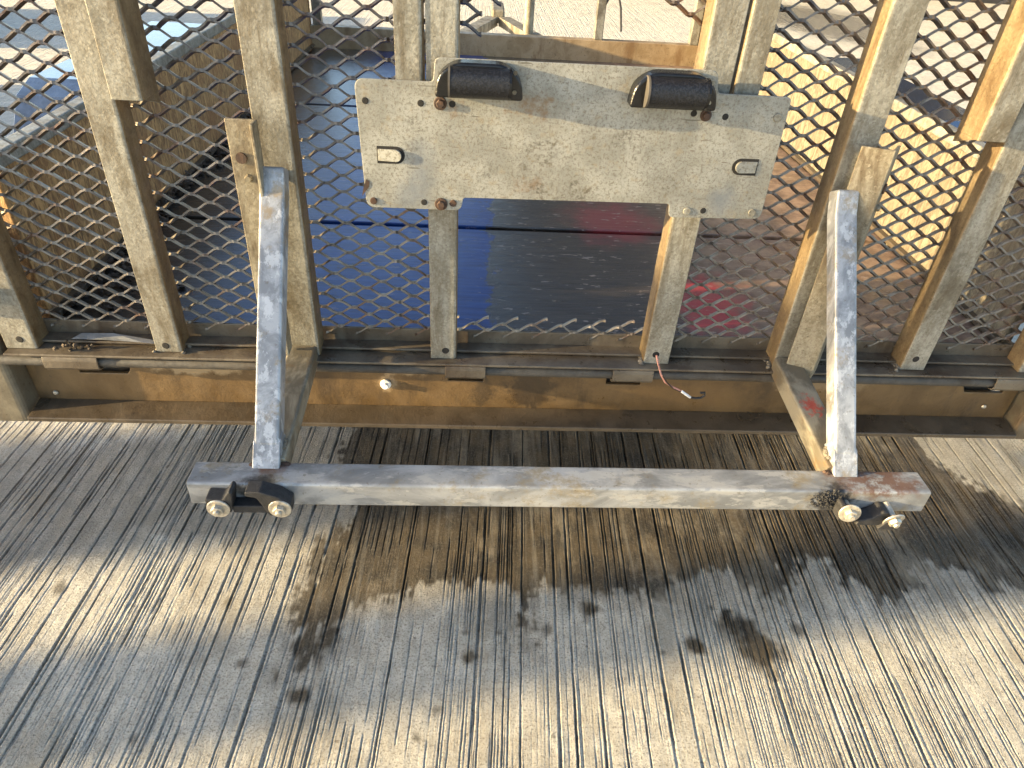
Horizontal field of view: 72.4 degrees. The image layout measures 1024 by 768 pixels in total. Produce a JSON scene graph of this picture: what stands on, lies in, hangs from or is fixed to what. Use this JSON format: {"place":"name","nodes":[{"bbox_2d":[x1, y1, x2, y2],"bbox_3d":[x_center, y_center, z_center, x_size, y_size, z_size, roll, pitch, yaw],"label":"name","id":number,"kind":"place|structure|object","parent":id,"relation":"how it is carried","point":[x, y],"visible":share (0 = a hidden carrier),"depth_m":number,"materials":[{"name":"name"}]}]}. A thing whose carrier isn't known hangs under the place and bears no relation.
{"place":"outdoors","nodes":[
{"label":"outdoors","id":0,"kind":"place"},
{"bbox_2d":[60,114,251,313],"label":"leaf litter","id":1,"kind":"object","parent":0,"point":[184,184],"visible":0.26,"depth_m":1.05,"materials":[{"name":"brown plant"}]},
{"bbox_2d":[0,390,1023,767],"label":"driveway","id":2,"kind":"structure","parent":0,"point":[152,614],"depth_m":1.15,"materials":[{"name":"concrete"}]},
{"bbox_2d":[0,0,1023,342],"bbox_3d":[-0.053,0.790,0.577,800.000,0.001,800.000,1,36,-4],"label":"ground","id":3,"kind":"structure","parent":0,"point":[652,20],"depth_m":5.75,"materials":[{"name":"concrete"}]},
{"bbox_2d":[0,0,1023,529],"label":"trailer","id":4,"kind":"object","parent":3,"relation":"on","point":[740,216],"visible":1,"depth_m":0.85,"materials":[{"name":"metal"}]},
{"bbox_2d":[937,0,1009,4],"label":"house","id":5,"kind":"structure","parent":0,"point":[991,1],"depth_m":8.61,"materials":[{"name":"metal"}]}
]}

